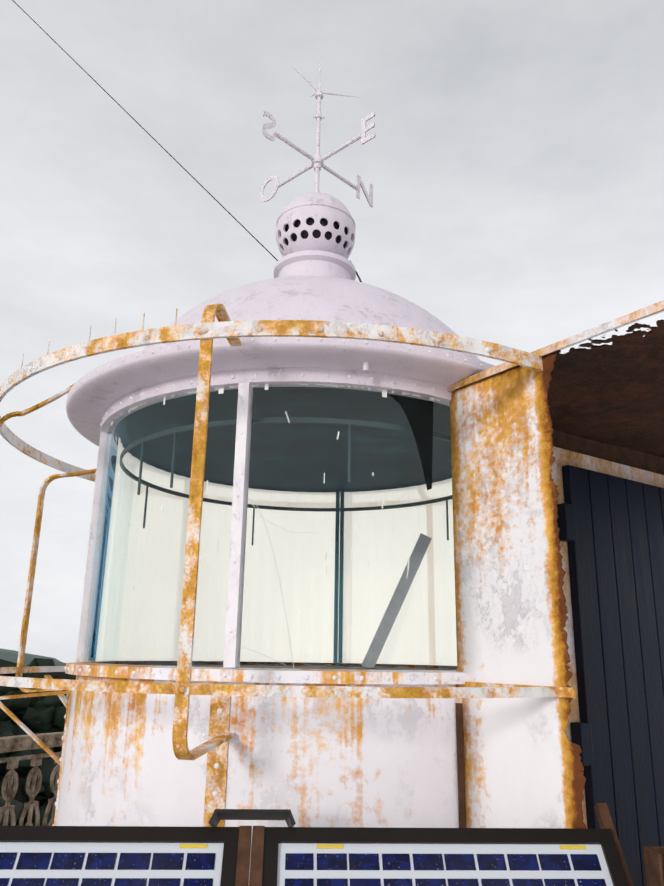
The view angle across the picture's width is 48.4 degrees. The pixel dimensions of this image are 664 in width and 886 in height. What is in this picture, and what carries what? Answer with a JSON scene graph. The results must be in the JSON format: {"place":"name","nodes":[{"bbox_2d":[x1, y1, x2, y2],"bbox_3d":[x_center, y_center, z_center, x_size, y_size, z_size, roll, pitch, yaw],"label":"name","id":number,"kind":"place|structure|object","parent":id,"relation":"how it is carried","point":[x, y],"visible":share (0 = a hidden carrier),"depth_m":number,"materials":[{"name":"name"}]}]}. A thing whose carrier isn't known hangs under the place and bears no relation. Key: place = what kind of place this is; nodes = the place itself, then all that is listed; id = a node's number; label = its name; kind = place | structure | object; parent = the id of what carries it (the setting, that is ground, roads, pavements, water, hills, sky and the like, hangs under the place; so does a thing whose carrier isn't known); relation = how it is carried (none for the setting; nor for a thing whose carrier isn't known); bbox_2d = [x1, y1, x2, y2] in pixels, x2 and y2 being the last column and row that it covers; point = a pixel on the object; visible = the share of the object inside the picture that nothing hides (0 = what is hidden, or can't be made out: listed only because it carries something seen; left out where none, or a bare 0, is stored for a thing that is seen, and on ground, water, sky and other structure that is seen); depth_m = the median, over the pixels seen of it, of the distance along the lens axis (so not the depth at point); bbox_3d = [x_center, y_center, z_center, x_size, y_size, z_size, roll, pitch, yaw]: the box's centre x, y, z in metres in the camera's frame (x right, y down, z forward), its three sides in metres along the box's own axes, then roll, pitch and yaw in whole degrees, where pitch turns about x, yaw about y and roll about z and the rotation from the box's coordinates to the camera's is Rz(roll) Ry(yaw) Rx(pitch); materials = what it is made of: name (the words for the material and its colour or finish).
{"place":"outdoors","nodes":[
{"label":"outdoors","id":0,"kind":"place"},
{"bbox_2d":[0,648,65,692],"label":"hills","id":1,"kind":"structure","parent":0,"point":[9,655],"depth_m":142.70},
{"bbox_2d":[15,650,76,662],"bbox_3d":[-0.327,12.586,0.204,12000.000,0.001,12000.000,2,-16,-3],"label":"sea","id":2,"kind":"structure","parent":0,"point":[66,656],"depth_m":1789.43,"materials":[{"name":"white liquid"}]},
{"bbox_2d":[0,796,22,825],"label":"bush","id":3,"kind":"object","parent":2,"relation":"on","point":[18,806],"visible":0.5,"depth_m":22.61,"materials":[{"name":"plant"}]},
{"bbox_2d":[0,658,75,825],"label":"trees","id":4,"kind":"object","parent":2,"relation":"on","point":[40,714],"visible":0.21,"depth_m":27.09,"materials":[{"name":"green plant"}]},
{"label":"tower and gallery floor","id":5,"kind":"structure","parent":2,"relation":"on","visible":0},
{"bbox_2d":[0,732,63,825],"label":"gallery balustrade","id":6,"kind":"object","parent":5,"relation":"on","point":[21,742],"depth_m":4.37,"materials":[{"name":"metal"}]},
{"bbox_2d":[0,826,239,885],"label":"solar panel frame","id":7,"kind":"object","parent":5,"relation":"on","point":[228,837],"visible":0.71,"depth_m":2.07,"materials":[{"name":"metal"}]},
{"bbox_2d":[0,842,223,885],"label":"solar panel backing","id":8,"kind":"object","parent":7,"relation":"on","point":[85,848],"visible":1,"depth_m":2.03,"materials":[{"name":"white"}]},
{"bbox_2d":[0,852,215,885],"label":"solar panel cells","id":9,"kind":"object","parent":8,"relation":"on","point":[107,861],"visible":1,"depth_m":2.01,"materials":[{"name":"blue glass"}]},
{"bbox_2d":[180,844,206,847],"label":"solar panel labels","id":10,"kind":"object","parent":8,"relation":"on","point":[193,845],"visible":1,"depth_m":2.07,"materials":[{"name":"yellow"}]},
{"bbox_2d":[54,690,230,826],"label":"metal strips","id":11,"kind":"object","parent":5,"relation":"on","point":[216,779],"depth_m":2.44,"materials":[{"name":"paint"}]},
{"bbox_2d":[56,661,466,885],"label":"lighthouse base wall","id":12,"kind":"structure","parent":5,"relation":"on","point":[351,762],"depth_m":2.49,"materials":[{"name":"white metal"}]},
{"bbox_2d":[0,304,249,764],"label":"railing posts","id":13,"kind":"object","parent":12,"relation":"attached to","point":[184,668],"visible":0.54,"depth_m":2.30,"materials":[{"name":"metal"}]},
{"bbox_2d":[0,308,557,697],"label":"rail hoops","id":14,"kind":"object","parent":13,"relation":"attached to","point":[311,328],"visible":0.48,"depth_m":2.37,"materials":[{"name":"paint"}]},
{"bbox_2d":[76,382,252,667],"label":"mullions","id":15,"kind":"object","parent":12,"relation":"on","point":[232,643],"visible":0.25,"depth_m":2.75,"materials":[{"name":"paint"}]},
{"bbox_2d":[92,384,439,590],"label":"glass droppings","id":16,"kind":"object","parent":12,"relation":"on","point":[221,391],"visible":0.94,"depth_m":2.85,"materials":[{"name":"white"}]},
{"bbox_2d":[52,338,482,825],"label":"rivets","id":17,"kind":"object","parent":12,"relation":"attached to","point":[219,711],"visible":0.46,"depth_m":2.70,"materials":[{"name":"paint"}]},
{"bbox_2d":[83,386,454,669],"bbox_3d":[-0.120,0.550,3.643,2.000,1.040,2.000,2,-16,-3],"label":"lantern glass","id":18,"kind":"object","parent":12,"relation":"on","point":[99,582],"visible":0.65,"depth_m":3.31,"materials":[{"name":"clear glass"}]},
{"bbox_2d":[242,497,308,667],"bbox_3d":[-0.182,0.486,2.626,0.271,0.601,0.011,0,-16,4],"label":"glass crack","id":19,"kind":"object","parent":18,"relation":"attached to","point":[278,576],"visible":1,"depth_m":2.64,"materials":[{"name":"white"}]},
{"bbox_2d":[95,437,456,665],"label":"curtains","id":20,"kind":"object","parent":12,"relation":"on","point":[260,625],"depth_m":4.37,"materials":[{"name":"fabric"}]},
{"bbox_2d":[120,417,451,544],"bbox_3d":[-0.116,0.276,3.721,1.860,0.250,1.860,2,-16,-3],"label":"curtain rail","id":21,"kind":"object","parent":20,"relation":"attached to","point":[176,430],"depth_m":3.08,"materials":[{"name":"black metal"}]},
{"bbox_2d":[161,665,451,669],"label":"lantern floor","id":22,"kind":"structure","parent":12,"relation":"on","point":[305,667],"depth_m":3.96,"materials":[{"name":"white metal"}]},
{"bbox_2d":[333,491,344,662],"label":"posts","id":23,"kind":"object","parent":12,"relation":"on","point":[338,644],"depth_m":4.50,"materials":[{"name":"teal"}]},
{"bbox_2d":[362,533,431,667],"bbox_3d":[0.373,0.905,4.238,0.414,0.770,0.037,-4,-17,16],"label":"plank","id":24,"kind":"object","parent":12,"relation":"attached to","point":[384,629],"depth_m":4.23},
{"bbox_2d":[389,394,432,489],"bbox_3d":[0.309,-0.005,2.894,0.203,0.360,0.040,11,-19,-30],"label":"torn film flap","id":25,"kind":"object","parent":12,"relation":"attached to","point":[420,419],"visible":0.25,"depth_m":2.92,"materials":[{"name":"black plastic"}]},
{"bbox_2d":[551,446,663,826],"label":"annex wall","id":26,"kind":"structure","parent":5,"relation":"on","point":[563,457],"depth_m":3.32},
{"bbox_2d":[262,827,628,885],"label":"solar panel frame","id":27,"kind":"object","parent":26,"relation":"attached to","point":[275,836],"visible":0.92,"depth_m":2.12,"materials":[{"name":"black metal"}]},
{"bbox_2d":[235,826,264,885],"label":"panel posts","id":28,"kind":"object","parent":27,"relation":"attached to","point":[256,849],"visible":1,"depth_m":2.04,"materials":[{"name":"brown wood"}]},
{"bbox_2d":[277,843,612,885],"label":"solar panel backing","id":29,"kind":"object","parent":27,"relation":"on","point":[381,874],"visible":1,"depth_m":2.07,"materials":[{"name":"white"}]},
{"bbox_2d":[316,844,585,849],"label":"yellow labels","id":30,"kind":"object","parent":29,"relation":"on","point":[340,846],"visible":1,"depth_m":2.09,"materials":[{"name":"yellow"}]},
{"bbox_2d":[285,853,605,885],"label":"solar panel cells","id":31,"kind":"object","parent":27,"relation":"in","point":[338,861],"visible":1,"depth_m":2.06,"materials":[{"name":"blue glass"}]},
{"bbox_2d":[594,803,663,885],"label":"wooden posts","id":32,"kind":"object","parent":27,"relation":"attached to","point":[654,863],"visible":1,"depth_m":2.09,"materials":[{"name":"wood"}]},
{"bbox_2d":[455,703,465,827],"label":"metal strip","id":33,"kind":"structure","parent":26,"relation":"attached to","point":[460,768],"depth_m":2.57,"materials":[{"name":"metal"}]},
{"bbox_2d":[456,682,575,697],"bbox_3d":[0.596,0.825,2.480,0.010,0.030,0.520,12,-19,-34],"label":"plate bar","id":34,"kind":"object","parent":26,"relation":"attached to","point":[568,692],"visible":0.5,"depth_m":2.44,"materials":[{"name":"paint"}]},
{"bbox_2d":[448,300,663,391],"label":"sheet fascia","id":35,"kind":"structure","parent":26,"relation":"attached to","point":[612,324],"depth_m":2.49,"materials":[{"name":"paint"}]},
{"bbox_2d":[455,310,663,457],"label":"roof","id":36,"kind":"structure","parent":26,"relation":"on","point":[613,394],"depth_m":2.96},
{"bbox_2d":[552,428,663,474],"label":"beam","id":37,"kind":"structure","parent":26,"relation":"attached to","point":[628,457],"depth_m":3.69,"materials":[{"name":"brown wood"}]},
{"bbox_2d":[557,465,663,885],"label":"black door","id":38,"kind":"structure","parent":26,"relation":"attached to","point":[611,531],"depth_m":3.23,"materials":[{"name":"paint"}]},
{"bbox_2d":[12,0,361,281],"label":"cables","id":39,"kind":"object","parent":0,"point":[159,144],"visible":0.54,"depth_m":4.60,"materials":[{"name":"grey metal"}]},
{"bbox_2d":[208,809,295,826],"bbox_3d":[-0.228,1.079,2.121,0.248,0.057,0.058,2,-16,-3],"label":"handle","id":40,"kind":"object","parent":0,"point":[218,815],"visible":0.87,"depth_m":2.12,"materials":[{"name":"black metal"}]},
{"bbox_2d":[66,276,494,450],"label":"lantern roof","id":41,"kind":"structure","parent":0,"point":[95,396],"depth_m":2.92,"materials":[{"name":"white metal"}]},
{"bbox_2d":[273,250,355,280],"bbox_3d":[-0.097,-0.816,4.032,0.660,0.320,0.660,2,-16,-3],"label":"ventilator base","id":42,"kind":"object","parent":41,"relation":"on","point":[313,263],"visible":0.31,"depth_m":3.88,"materials":[{"name":"paint"}]},
{"bbox_2d":[276,192,354,258],"bbox_3d":[-0.091,-1.167,4.133,0.444,0.444,0.444,2,-16,-3],"label":"ventilator ball","id":43,"kind":"object","parent":42,"relation":"on","point":[317,213],"visible":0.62,"depth_m":3.96,"materials":[{"name":"paint"}]},
{"bbox_2d":[276,203,355,228],"bbox_3d":[-0.090,-1.211,4.145,0.445,0.012,0.445,2,-16,-3],"label":"ventilator cap rim","id":44,"kind":"object","parent":43,"relation":"attached to","point":[315,204],"visible":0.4,"depth_m":3.96,"materials":[{"name":"white metal"}]},
{"bbox_2d":[272,66,360,193],"bbox_3d":[-0.079,-1.852,4.329,0.512,1.003,0.512,2,-16,-3],"label":"weather vane","id":45,"kind":"object","parent":43,"relation":"on","point":[317,161],"visible":0.88,"depth_m":4.29,"materials":[{"name":"paint"}]},
{"bbox_2d":[261,111,275,140],"bbox_3d":[-0.343,-1.718,4.006,0.008,0.164,0.093,-14,-22,42],"label":"letter s","id":46,"kind":"object","parent":45,"relation":"attached to","point":[265,126],"visible":1,"depth_m":4.00,"materials":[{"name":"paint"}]},
{"bbox_2d":[260,175,278,201],"bbox_3d":[-0.385,-1.565,4.546,0.171,0.164,0.008,-14,-22,42],"label":"letter o","id":47,"kind":"object","parent":45,"relation":"attached to","point":[273,193],"visible":1,"depth_m":4.54,"materials":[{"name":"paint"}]},
{"bbox_2d":[356,174,372,207],"bbox_3d":[0.202,-1.552,4.554,0.008,0.159,0.148,-14,-22,42],"label":"letter n","id":48,"kind":"object","parent":45,"relation":"attached to","point":[359,183],"visible":1,"depth_m":4.55,"materials":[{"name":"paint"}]},
{"bbox_2d":[361,112,374,144],"bbox_3d":[0.197,-1.708,4.010,0.095,0.159,0.008,-14,-22,42],"label":"letter e","id":49,"kind":"object","parent":45,"relation":"attached to","point":[364,130],"visible":1,"depth_m":4.01,"materials":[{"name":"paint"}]},
{"bbox_2d":[285,218,347,247],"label":"ventilation holes","id":50,"kind":"object","parent":43,"relation":"in","point":[316,233],"visible":0.02,"depth_m":3.97,"materials":[{"name":"black"}]},
{"bbox_2d":[113,387,451,491],"bbox_3d":[-0.111,0.010,3.797,2.000,0.078,2.000,2,-16,-3],"label":"dome interior","id":51,"kind":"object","parent":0,"point":[388,446],"depth_m":3.80,"materials":[{"name":"grey metal"}]},
{"bbox_2d":[0,0,663,650],"label":"sky","id":52,"kind":"structure","parent":0,"point":[513,163],"materials":[{"name":"grey"}]},
{"bbox_2d":[362,362,368,372],"bbox_3d":[0.126,-0.290,2.763,0.023,0.052,0.028,2,-16,-3],"label":"drain spout","id":53,"kind":"object","parent":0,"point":[365,365],"visible":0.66,"depth_m":2.75,"materials":[{"name":"paint"}]},
{"bbox_2d":[450,352,586,828],"bbox_3d":[0.609,0.954,2.437,0.015,2.525,0.528,12,-19,-34],"label":"wall panel","id":54,"kind":"object","parent":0,"point":[523,766],"visible":0.77,"depth_m":2.55,"materials":[{"name":"white metal"}]}
]}

